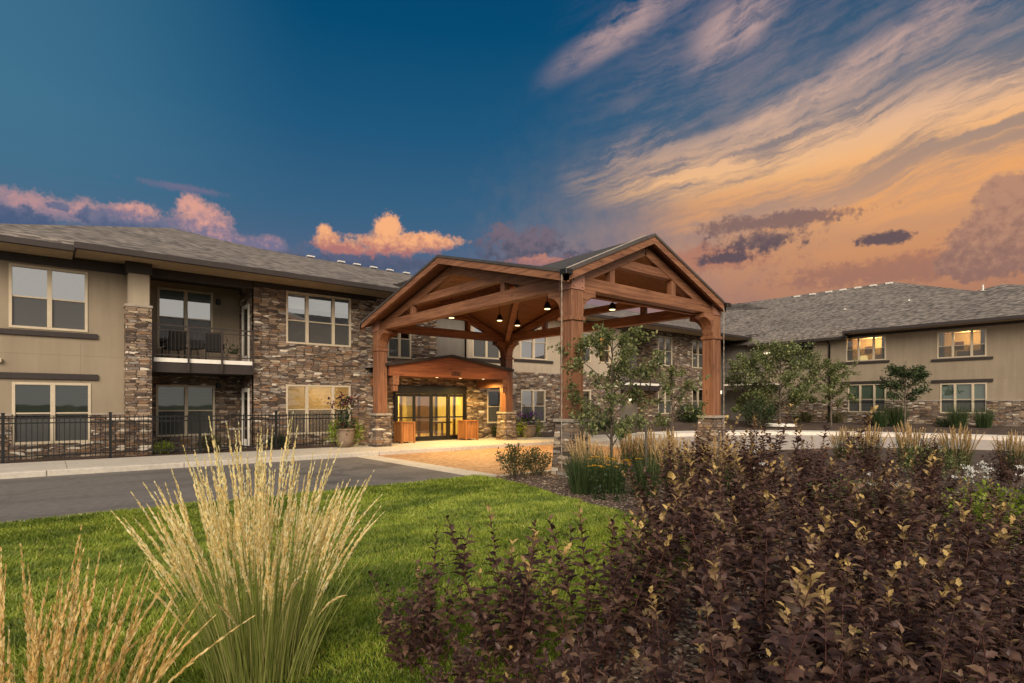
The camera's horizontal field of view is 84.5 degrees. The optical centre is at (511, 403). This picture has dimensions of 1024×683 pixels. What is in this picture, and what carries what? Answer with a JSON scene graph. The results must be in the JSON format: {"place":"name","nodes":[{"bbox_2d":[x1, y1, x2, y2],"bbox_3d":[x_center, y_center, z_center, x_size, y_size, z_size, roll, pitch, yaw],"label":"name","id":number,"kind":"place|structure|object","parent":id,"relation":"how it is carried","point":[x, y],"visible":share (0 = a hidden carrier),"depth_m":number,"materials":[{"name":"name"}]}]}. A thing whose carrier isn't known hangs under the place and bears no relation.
{"place":"outdoors","nodes":[
{"label":"outdoors","id":0,"kind":"place"},
{"bbox_2d":[0,457,463,522],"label":"drive","id":1,"kind":"structure","parent":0,"point":[35,497],"depth_m":12.76,"materials":[{"name":"concrete"}]},
{"bbox_2d":[0,434,666,478],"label":"kerb","id":2,"kind":"structure","parent":1,"relation":"on","point":[51,472],"depth_m":16.94,"materials":[{"name":"concrete"}]},
{"bbox_2d":[0,433,662,471],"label":"walk","id":3,"kind":"structure","parent":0,"point":[31,466],"depth_m":17.71,"materials":[{"name":"concrete"}]},
{"bbox_2d":[324,391,365,447],"bbox_3d":[-6.363,0.634,21.465,1.428,2.224,1.672,0,0,2],"label":"flower pot","id":4,"kind":"object","parent":3,"relation":"on","point":[345,436],"visible":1,"depth_m":21.31,"materials":[{"name":"ceramic"}]},
{"bbox_2d":[359,233,730,477],"bbox_3d":[0.470,-1.312,19.937,7.482,6.725,11.490,0,0,-40],"label":"entrance shelter","id":5,"kind":"object","parent":3,"relation":"on","point":[505,308],"visible":0.96,"depth_m":17.78,"materials":[{"name":"wood"}]},
{"bbox_2d":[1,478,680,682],"bbox_3d":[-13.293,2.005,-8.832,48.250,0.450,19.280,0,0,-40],"label":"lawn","id":6,"kind":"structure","parent":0,"point":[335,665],"depth_m":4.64,"materials":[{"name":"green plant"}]},
{"bbox_2d":[0,525,254,682],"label":"feather reed grass","id":7,"kind":"object","parent":6,"relation":"on","point":[48,664],"depth_m":2.45,"materials":[{"name":"beige plant"}]},
{"bbox_2d":[111,412,384,682],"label":"feather reed grass","id":8,"kind":"object","parent":6,"relation":"on","point":[253,654],"depth_m":3.46,"materials":[{"name":"beige plant"}]},
{"bbox_2d":[368,524,471,675],"bbox_3d":[-0.660,1.331,3.840,0.688,0.942,0.711,0,0,-33],"label":"ninebark shrub","id":9,"kind":"object","parent":6,"relation":"on","point":[416,637],"visible":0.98,"depth_m":3.75,"materials":[{"name":"brown plant"}]},
{"bbox_2d":[420,618,525,682],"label":"ninebark shrub","id":10,"kind":"object","parent":6,"relation":"on","point":[462,658],"visible":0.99,"depth_m":3.10,"materials":[{"name":"brown plant"}]},
{"bbox_2d":[442,504,571,675],"bbox_3d":[0.030,1.242,3.769,0.847,1.119,0.804,0,0,32],"label":"ninebark shrub","id":11,"kind":"object","parent":6,"relation":"on","point":[522,606],"visible":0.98,"depth_m":3.63,"materials":[{"name":"brown plant"}]},
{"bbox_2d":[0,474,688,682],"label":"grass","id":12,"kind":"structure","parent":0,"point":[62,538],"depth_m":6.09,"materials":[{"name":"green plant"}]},
{"bbox_2d":[392,437,545,444],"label":"entry walk","id":13,"kind":"structure","parent":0,"point":[438,441],"depth_m":24.87,"materials":[{"name":"concrete"}]},
{"bbox_2d":[394,421,414,443],"bbox_3d":[-4.569,1.200,23.968,0.680,0.900,0.680,0,0,-40],"label":"wooden planter","id":14,"kind":"object","parent":13,"relation":"on","point":[404,431],"visible":1,"depth_m":23.77,"materials":[{"name":"wood"}]},
{"bbox_2d":[457,420,477,439],"bbox_3d":[-2.038,1.200,26.054,0.700,0.900,0.700,0,0,-40],"label":"wooden planter","id":15,"kind":"object","parent":13,"relation":"on","point":[467,429],"visible":1,"depth_m":25.85,"materials":[{"name":"wood"}]},
{"bbox_2d":[515,406,544,437],"bbox_3d":[0.820,0.936,27.957,2.134,1.715,1.638,0,0,-40],"label":"flower pot","id":16,"kind":"object","parent":13,"relation":"on","point":[527,430],"visible":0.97,"depth_m":27.71,"materials":[{"name":"ceramic"}]},
{"bbox_2d":[0,419,1023,463],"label":"foundation bed","id":17,"kind":"object","parent":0,"point":[817,426],"visible":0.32,"depth_m":33.00,"materials":[{"name":"soil"}]},
{"bbox_2d":[0,410,341,463],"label":"iron fence","id":18,"kind":"object","parent":17,"relation":"on","point":[3,423],"visible":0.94,"depth_m":17.85,"materials":[{"name":"black metal"}]},
{"bbox_2d":[0,224,1023,459],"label":"apartment house","id":19,"kind":"structure","parent":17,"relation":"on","point":[90,316],"depth_m":22.51,"materials":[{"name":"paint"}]},
{"bbox_2d":[9,263,87,331],"bbox_3d":[-14.094,-3.200,17.192,1.860,1.900,0.119,0,0,-40],"label":"window","id":20,"kind":"structure","parent":19,"relation":"in","point":[43,298],"depth_m":17.15,"materials":[{"name":"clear glass"}]},
{"bbox_2d":[12,382,90,444],"bbox_3d":[-14.036,0.280,17.239,1.870,1.860,0.119,0,0,-40],"label":"window","id":21,"kind":"structure","parent":19,"relation":"in","point":[34,399],"depth_m":17.19,"materials":[{"name":"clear glass"}]},
{"bbox_2d":[160,329,185,358],"bbox_3d":[-11.916,-2.074,19.904,0.668,1.048,0.670,0,0,36],"label":"patio chair","id":22,"kind":"object","parent":19,"relation":"on","point":[178,341],"visible":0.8,"depth_m":19.77,"materials":[{"name":"metal"}]},
{"bbox_2d":[157,286,212,350],"bbox_3d":[-12.303,-3.175,21.260,1.840,2.250,0.119,0,0,-40],"label":"window","id":23,"kind":"structure","parent":19,"relation":"in","point":[183,307],"depth_m":21.22,"materials":[{"name":"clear glass"}]},
{"bbox_2d":[156,385,214,436],"bbox_3d":[-12.291,0.250,21.270,1.950,1.920,0.119,0,0,-40],"label":"window","id":24,"kind":"structure","parent":19,"relation":"in","point":[177,400],"depth_m":21.20,"materials":[{"name":"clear glass"}]},
{"bbox_2d":[242,304,248,360],"bbox_3d":[-10.216,-2.690,21.677,0.090,2.200,0.950,0,0,-40],"label":"balcony door","id":25,"kind":"structure","parent":19,"relation":"in","point":[245,309],"depth_m":21.73,"materials":[{"name":"white metal"}]},
{"bbox_2d":[242,388,248,445],"bbox_3d":[-10.216,0.500,21.677,0.090,2.200,0.950,0,0,-40],"label":"balcony door","id":26,"kind":"structure","parent":19,"relation":"in","point":[245,391],"depth_m":21.70,"materials":[{"name":"white metal"}]},
{"bbox_2d":[286,290,350,347],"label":"window","id":27,"kind":"structure","parent":19,"relation":"in","point":[311,319],"depth_m":22.64,"materials":[{"name":"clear glass"}]},
{"bbox_2d":[286,384,350,434],"bbox_3d":[-7.686,0.220,22.474,2.590,1.940,0.119,0,0,-40],"label":"window","id":28,"kind":"structure","parent":19,"relation":"in","point":[300,399],"depth_m":22.36,"materials":[{"name":"clear glass"}]},
{"bbox_2d":[387,333,410,358],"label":"window","id":29,"kind":"structure","parent":19,"relation":"in","point":[399,346],"depth_m":26.16,"materials":[{"name":"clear glass"}]},
{"bbox_2d":[472,326,499,359],"bbox_3d":[-1.348,-3.225,29.384,1.800,1.750,0.119,0,0,-40],"label":"window","id":30,"kind":"structure","parent":19,"relation":"in","point":[480,349],"depth_m":29.27,"materials":[{"name":"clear glass"}]},
{"bbox_2d":[487,390,499,422],"bbox_3d":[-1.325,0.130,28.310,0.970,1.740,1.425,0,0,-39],"label":"window","id":31,"kind":"structure","parent":19,"relation":"in","point":[493,396],"depth_m":27.78,"materials":[{"name":"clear glass"}]},
{"bbox_2d":[520,328,546,360],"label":"window","id":32,"kind":"structure","parent":19,"relation":"in","point":[534,349],"depth_m":32.52,"materials":[{"name":"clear glass"}]},
{"bbox_2d":[521,390,545,422],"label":"window","id":33,"kind":"structure","parent":19,"relation":"in","point":[535,400],"depth_m":31.96,"materials":[{"name":"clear glass"}]},
{"bbox_2d":[658,336,671,365],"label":"window","id":34,"kind":"structure","parent":19,"relation":"in","point":[664,342],"depth_m":40.37,"materials":[{"name":"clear glass"}]},
{"bbox_2d":[846,335,885,361],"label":"window","id":35,"kind":"structure","parent":19,"relation":"in","point":[871,348],"depth_m":38.76,"materials":[{"name":"clear glass"}]},
{"bbox_2d":[848,384,885,412],"bbox_3d":[24.133,-0.390,38.374,0.119,1.920,2.300,0,0,-40],"label":"window","id":36,"kind":"structure","parent":19,"relation":"in","point":[867,394],"depth_m":38.38,"materials":[{"name":"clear glass"}]},
{"bbox_2d":[937,328,986,358],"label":"window","id":37,"kind":"structure","parent":19,"relation":"in","point":[973,342],"depth_m":34.81,"materials":[{"name":"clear glass"}]},
{"bbox_2d":[940,383,986,412],"bbox_3d":[27.460,-0.350,34.339,0.119,1.840,2.280,0,0,-40],"label":"window","id":38,"kind":"structure","parent":19,"relation":"in","point":[972,395],"depth_m":34.29,"materials":[{"name":"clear glass"}]},
{"bbox_2d":[725,349,765,424],"bbox_3d":[15.936,-1.085,38.735,2.728,5.171,3.529,0,0,13],"label":"young tree","id":39,"kind":"object","parent":17,"relation":"on","point":[743,397],"visible":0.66,"depth_m":38.59,"materials":[{"name":"green plant"}]},
{"bbox_2d":[739,397,779,427],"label":"evergreen bush","id":40,"kind":"object","parent":17,"relation":"on","point":[767,414],"visible":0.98,"depth_m":36.06,"materials":[{"name":"green plant"}]},
{"bbox_2d":[730,338,834,423],"bbox_3d":[17.436,-1.393,36.810,5.937,5.788,5.867,0,0,22],"label":"young tree","id":41,"kind":"object","parent":17,"relation":"on","point":[780,352],"visible":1,"depth_m":36.51,"materials":[{"name":"green plant"}]},
{"bbox_2d":[800,357,861,425],"bbox_3d":[20.413,-0.812,36.410,3.324,4.626,3.335,0,0,16],"label":"young tree","id":42,"kind":"object","parent":17,"relation":"on","point":[835,378],"visible":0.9,"depth_m":36.29,"materials":[{"name":"green plant"}]},
{"bbox_2d":[881,399,909,426],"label":"grass tuft","id":43,"kind":"object","parent":17,"relation":"on","point":[897,418],"visible":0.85,"depth_m":34.80,"materials":[{"name":"green plant"}]},
{"bbox_2d":[872,362,932,425],"bbox_3d":[23.604,-0.588,34.127,3.116,3.878,2.773,0,0,29],"label":"round tree","id":44,"kind":"object","parent":17,"relation":"on","point":[918,373],"visible":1,"depth_m":33.78,"materials":[{"name":"green plant"}]},
{"bbox_2d":[942,402,972,427],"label":"grass tuft","id":45,"kind":"object","parent":17,"relation":"on","point":[959,419],"visible":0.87,"depth_m":33.04,"materials":[{"name":"green plant"}]},
{"bbox_2d":[971,404,999,427],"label":"grass tuft","id":46,"kind":"object","parent":17,"relation":"on","point":[982,421],"visible":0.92,"depth_m":32.47,"materials":[{"name":"green plant"}]},
{"bbox_2d":[0,0,1023,312],"label":"sky","id":47,"kind":"structure","parent":0,"point":[778,148],"materials":[{"name":"blue"}]},
{"bbox_2d":[360,444,688,476],"bbox_3d":[1.177,1.923,19.898,10.870,0.254,7.170,0,0,-40],"label":"paver border","id":48,"kind":"object","parent":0,"point":[430,466],"visible":0.17,"depth_m":16.20,"materials":[{"name":"concrete"}]},
{"bbox_2d":[377,444,694,476],"bbox_3d":[1.109,1.950,19.997,9.450,0.300,6.950,0,0,-40],"label":"paver court","id":49,"kind":"object","parent":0,"point":[482,460],"visible":0.29,"depth_m":18.96,"materials":[{"name":"brick"}]},
{"bbox_2d":[613,429,643,469],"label":"feather reed grass","id":50,"kind":"object","parent":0,"point":[623,445],"depth_m":15.41,"materials":[{"name":"beige plant"}]},
{"bbox_2d":[648,426,701,488],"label":"feather reed grass","id":51,"kind":"object","parent":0,"point":[674,444],"depth_m":11.93,"materials":[{"name":"beige plant"}]},
{"bbox_2d":[494,448,1023,682],"bbox_3d":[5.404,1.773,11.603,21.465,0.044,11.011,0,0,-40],"label":"mulch","id":52,"kind":"object","parent":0,"point":[678,648],"visible":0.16,"depth_m":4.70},
{"bbox_2d":[493,443,539,478],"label":"path shrub","id":53,"kind":"object","parent":52,"relation":"on","point":[512,461],"visible":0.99,"depth_m":13.57,"materials":[{"name":"green plant"}]},
{"bbox_2d":[523,447,555,475],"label":"path shrub","id":54,"kind":"object","parent":52,"relation":"on","point":[537,471],"visible":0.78,"depth_m":13.99,"materials":[{"name":"green plant"}]},
{"bbox_2d":[495,587,641,682],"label":"ninebark shrub","id":55,"kind":"object","parent":52,"relation":"on","point":[541,676],"visible":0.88,"depth_m":2.93,"materials":[{"name":"brown plant"}]},
{"bbox_2d":[559,446,603,495],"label":"grass tuft","id":56,"kind":"object","parent":52,"relation":"on","point":[580,482],"visible":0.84,"depth_m":11.18,"materials":[{"name":"green plant"}]},
{"bbox_2d":[565,431,612,485],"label":"feather reed grass","id":57,"kind":"object","parent":52,"relation":"on","point":[584,448],"depth_m":12.29,"materials":[{"name":"beige plant"}]},
{"bbox_2d":[589,455,610,500],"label":"yellow coneflowers","id":58,"kind":"object","parent":52,"relation":"on","point":[597,488],"visible":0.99,"depth_m":10.55,"materials":[{"name":"green plant"}]},
{"bbox_2d":[540,500,672,682],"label":"ninebark shrub","id":59,"kind":"object","parent":52,"relation":"on","point":[624,597],"visible":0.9,"depth_m":3.68,"materials":[{"name":"brown plant"}]},
{"bbox_2d":[547,319,668,464],"bbox_3d":[2.185,-0.029,13.307,2.610,3.760,2.862,0,0,-9],"label":"young tree","id":60,"kind":"object","parent":52,"relation":"on","point":[624,359],"visible":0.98,"depth_m":13.02,"materials":[{"name":"green plant"}]},
{"bbox_2d":[592,446,633,494],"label":"grass tuft","id":61,"kind":"object","parent":52,"relation":"on","point":[613,477],"visible":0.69,"depth_m":11.30,"materials":[{"name":"green plant"}]},
{"bbox_2d":[620,448,666,497],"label":"grass tuft","id":62,"kind":"object","parent":52,"relation":"on","point":[640,475],"visible":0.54,"depth_m":10.88,"materials":[{"name":"green plant"}]},
{"bbox_2d":[632,425,667,474],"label":"feather reed grass","id":63,"kind":"object","parent":52,"relation":"on","point":[641,450],"depth_m":14.40,"materials":[{"name":"beige plant"}]},
{"bbox_2d":[559,585,750,682],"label":"ninebark shrub","id":64,"kind":"object","parent":52,"relation":"on","point":[659,674],"visible":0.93,"depth_m":2.64,"materials":[{"name":"brown plant"}]},
{"bbox_2d":[600,465,717,655],"bbox_3d":[1.074,1.124,4.090,0.766,1.354,0.635,0,0,28],"label":"ninebark shrub","id":65,"kind":"object","parent":52,"relation":"on","point":[669,604],"visible":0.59,"depth_m":4.02,"materials":[{"name":"brown plant"}]},
{"bbox_2d":[620,431,718,529],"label":"ninebark shrub","id":66,"kind":"object","parent":52,"relation":"on","point":[642,492],"visible":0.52,"depth_m":7.79,"materials":[{"name":"brown plant"}]},
{"bbox_2d":[639,357,710,439],"bbox_3d":[4.255,0.337,14.409,1.776,3.027,1.890,0,0,-13],"label":"young tree","id":67,"kind":"object","parent":52,"relation":"on","point":[668,388],"visible":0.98,"depth_m":14.54,"materials":[{"name":"green plant"}]},
{"bbox_2d":[629,444,733,572],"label":"ninebark shrub","id":68,"kind":"object","parent":52,"relation":"on","point":[666,525],"visible":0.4,"depth_m":5.82,"materials":[{"name":"brown plant"}]},
{"bbox_2d":[675,414,741,503],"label":"ninebark shrub","id":69,"kind":"object","parent":52,"relation":"on","point":[702,458],"visible":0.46,"depth_m":9.81,"materials":[{"name":"brown plant"}]},
{"bbox_2d":[684,433,741,493],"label":"feather reed grass","id":70,"kind":"object","parent":52,"relation":"on","point":[720,456],"depth_m":11.33,"materials":[{"name":"beige plant"}]},
{"bbox_2d":[658,457,771,631],"bbox_3d":[1.525,1.087,4.387,0.824,1.428,0.683,0,0,-22],"label":"ninebark shrub","id":71,"kind":"object","parent":52,"relation":"on","point":[697,511],"visible":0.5,"depth_m":4.40,"materials":[{"name":"brown plant"}]},
{"bbox_2d":[710,414,775,536],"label":"ninebark shrub","id":72,"kind":"object","parent":52,"relation":"on","point":[752,464],"visible":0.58,"depth_m":7.51,"materials":[{"name":"brown plant"}]},
{"bbox_2d":[629,557,861,682],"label":"ninebark shrub","id":73,"kind":"object","parent":52,"relation":"on","point":[787,672],"visible":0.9,"depth_m":2.36,"materials":[{"name":"brown plant"}]},
{"bbox_2d":[701,446,795,577],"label":"ninebark shrub","id":74,"kind":"object","parent":52,"relation":"on","point":[743,508],"visible":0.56,"depth_m":5.78,"materials":[{"name":"brown plant"}]},
{"bbox_2d":[666,471,835,682],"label":"ninebark shrub","id":75,"kind":"object","parent":52,"relation":"on","point":[760,619],"visible":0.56,"depth_m":3.28,"materials":[{"name":"brown plant"}]},
{"bbox_2d":[735,403,796,506],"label":"ninebark shrub","id":76,"kind":"object","parent":52,"relation":"on","point":[774,474],"visible":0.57,"depth_m":9.70,"materials":[{"name":"brown plant"}]},
{"bbox_2d":[724,455,865,627],"bbox_3d":[2.153,1.126,4.408,0.990,1.351,0.856,0,0,26],"label":"ninebark shrub","id":77,"kind":"object","parent":52,"relation":"on","point":[778,574],"visible":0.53,"depth_m":4.36,"materials":[{"name":"brown plant"}]},
{"bbox_2d":[754,405,877,536],"bbox_3d":[4.002,0.908,7.490,1.207,1.789,1.044,0,0,-5],"label":"ninebark shrub","id":78,"kind":"object","parent":52,"relation":"on","point":[804,485],"visible":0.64,"depth_m":7.39,"materials":[{"name":"brown plant"}]},
{"bbox_2d":[787,443,851,503],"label":"ninebark shrub","id":79,"kind":"object","parent":52,"relation":"on","point":[833,471],"visible":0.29,"depth_m":9.95,"materials":[{"name":"brown plant"}]},
{"bbox_2d":[731,581,916,682],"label":"ninebark shrub","id":80,"kind":"object","parent":52,"relation":"on","point":[809,674],"visible":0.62,"depth_m":2.54,"materials":[{"name":"brown plant"}]},
{"bbox_2d":[779,440,888,575],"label":"ninebark shrub","id":81,"kind":"object","parent":52,"relation":"on","point":[821,521],"visible":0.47,"depth_m":5.73,"materials":[{"name":"brown plant"}]},
{"bbox_2d":[772,526,952,682],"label":"ninebark shrub","id":82,"kind":"object","parent":52,"relation":"on","point":[920,602],"visible":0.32,"depth_m":3.12,"materials":[{"name":"brown plant"}]},
{"bbox_2d":[845,428,885,480],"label":"ninebark shrub","id":83,"kind":"object","parent":52,"relation":"on","point":[867,458],"visible":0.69,"depth_m":13.05,"materials":[{"name":"brown plant"}]},
{"bbox_2d":[815,456,939,629],"bbox_3d":[2.823,1.103,4.385,0.808,1.397,0.669,0,0,39],"label":"ninebark shrub","id":84,"kind":"object","parent":52,"relation":"on","point":[876,539],"visible":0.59,"depth_m":4.35,"materials":[{"name":"brown plant"}]},
{"bbox_2d":[852,439,906,492],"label":"ninebark shrub","id":85,"kind":"object","parent":52,"relation":"on","point":[886,465],"visible":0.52,"depth_m":10.26,"materials":[{"name":"brown plant"}]},
{"bbox_2d":[848,460,939,539],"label":"ninebark shrub","id":86,"kind":"object","parent":52,"relation":"on","point":[896,494],"visible":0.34,"depth_m":7.60,"materials":[{"name":"brown plant"}]},
{"bbox_2d":[859,454,935,573],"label":"ninebark shrub","id":87,"kind":"object","parent":52,"relation":"on","point":[883,500],"visible":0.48,"depth_m":5.89,"materials":[{"name":"brown plant"}]},
{"bbox_2d":[815,553,1005,682],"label":"ninebark shrub","id":88,"kind":"object","parent":52,"relation":"on","point":[903,673],"visible":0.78,"depth_m":2.60,"materials":[{"name":"brown plant"}]},
{"bbox_2d":[835,519,1016,682],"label":"ninebark shrub","id":89,"kind":"object","parent":52,"relation":"on","point":[903,593],"visible":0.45,"depth_m":3.33,"materials":[{"name":"brown plant"}]},
{"bbox_2d":[891,442,973,479],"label":"shrub","id":90,"kind":"object","parent":52,"relation":"on","point":[911,456],"visible":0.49,"depth_m":13.45,"materials":[{"name":"green plant"}]},
{"bbox_2d":[896,444,968,531],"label":"ninebark shrub","id":91,"kind":"object","parent":52,"relation":"on","point":[936,500],"visible":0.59,"depth_m":7.92,"materials":[{"name":"brown plant"}]},
{"bbox_2d":[902,449,966,500],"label":"ninebark shrub","id":92,"kind":"object","parent":52,"relation":"on","point":[932,475],"visible":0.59,"depth_m":10.51,"materials":[{"name":"brown plant"}]},
{"bbox_2d":[886,482,1015,616],"bbox_3d":[3.452,1.221,4.514,0.864,1.162,0.820,0,0,38],"label":"ninebark shrub","id":93,"kind":"object","parent":52,"relation":"on","point":[986,537],"visible":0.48,"depth_m":4.35,"materials":[{"name":"brown plant"}]},
{"bbox_2d":[894,578,1023,682],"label":"ninebark shrub","id":94,"kind":"object","parent":52,"relation":"on","point":[987,675],"visible":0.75,"depth_m":2.62,"materials":[{"name":"brown plant"}]},
{"bbox_2d":[906,474,1023,572],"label":"ninebark shrub","id":95,"kind":"object","parent":52,"relation":"on","point":[970,515],"visible":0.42,"depth_m":5.92,"materials":[{"name":"brown plant"}]},
{"bbox_2d":[924,524,1023,682],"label":"ninebark shrub","id":96,"kind":"object","parent":52,"relation":"on","point":[1002,566],"visible":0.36,"depth_m":3.38,"materials":[{"name":"brown plant"}]},
{"bbox_2d":[933,477,1023,547],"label":"green perennial","id":97,"kind":"object","parent":52,"relation":"on","point":[980,505],"visible":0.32,"depth_m":7.37,"materials":[{"name":"green plant"}]},
{"bbox_2d":[938,541,1023,677],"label":"ninebark shrub","id":98,"kind":"object","parent":52,"relation":"on","point":[1018,587],"visible":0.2,"depth_m":3.55,"materials":[{"name":"brown plant"}]},
{"bbox_2d":[944,500,1023,631],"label":"ninebark shrub","id":99,"kind":"object","parent":52,"relation":"on","point":[1011,593],"visible":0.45,"depth_m":4.57,"materials":[{"name":"brown plant"}]},
{"bbox_2d":[961,460,1023,540],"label":"white flowers","id":100,"kind":"object","parent":52,"relation":"on","point":[985,470],"visible":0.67,"depth_m":7.55,"materials":[{"name":"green plant"}]},
{"bbox_2d":[974,478,1023,566],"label":"ninebark shrub","id":101,"kind":"object","parent":52,"relation":"on","point":[992,498],"visible":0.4,"depth_m":6.07,"materials":[{"name":"brown plant"}]},
{"bbox_2d":[981,437,1023,487],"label":"ninebark shrub","id":102,"kind":"object","parent":52,"relation":"on","point":[1001,474],"visible":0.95,"depth_m":12.09,"materials":[{"name":"brown plant"}]},
{"bbox_2d":[591,435,1023,451],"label":"drive","id":103,"kind":"structure","parent":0,"point":[816,440],"depth_m":26.34,"materials":[{"name":"concrete"}]},
{"bbox_2d":[637,430,1023,440],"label":"curved walk","id":104,"kind":"structure","parent":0,"point":[772,432],"depth_m":32.02,"materials":[{"name":"concrete"}]},
{"bbox_2d":[827,425,857,458],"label":"feather reed grass","id":105,"kind":"object","parent":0,"point":[841,435],"depth_m":18.48,"materials":[{"name":"beige plant"}]},
{"bbox_2d":[844,422,888,464],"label":"feather reed grass","id":106,"kind":"object","parent":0,"point":[874,436],"depth_m":16.36,"materials":[{"name":"beige plant"}]},
{"bbox_2d":[887,419,938,468],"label":"feather reed grass","id":107,"kind":"object","parent":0,"point":[910,441],"depth_m":15.76,"materials":[{"name":"beige plant"}]},
{"bbox_2d":[933,424,984,470],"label":"feather reed grass","id":108,"kind":"object","parent":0,"point":[962,450],"depth_m":15.34,"materials":[{"name":"beige plant"}]},
{"bbox_2d":[988,429,1023,469],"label":"feather reed grass","id":109,"kind":"object","parent":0,"point":[1018,446],"depth_m":15.44,"materials":[{"name":"beige plant"}]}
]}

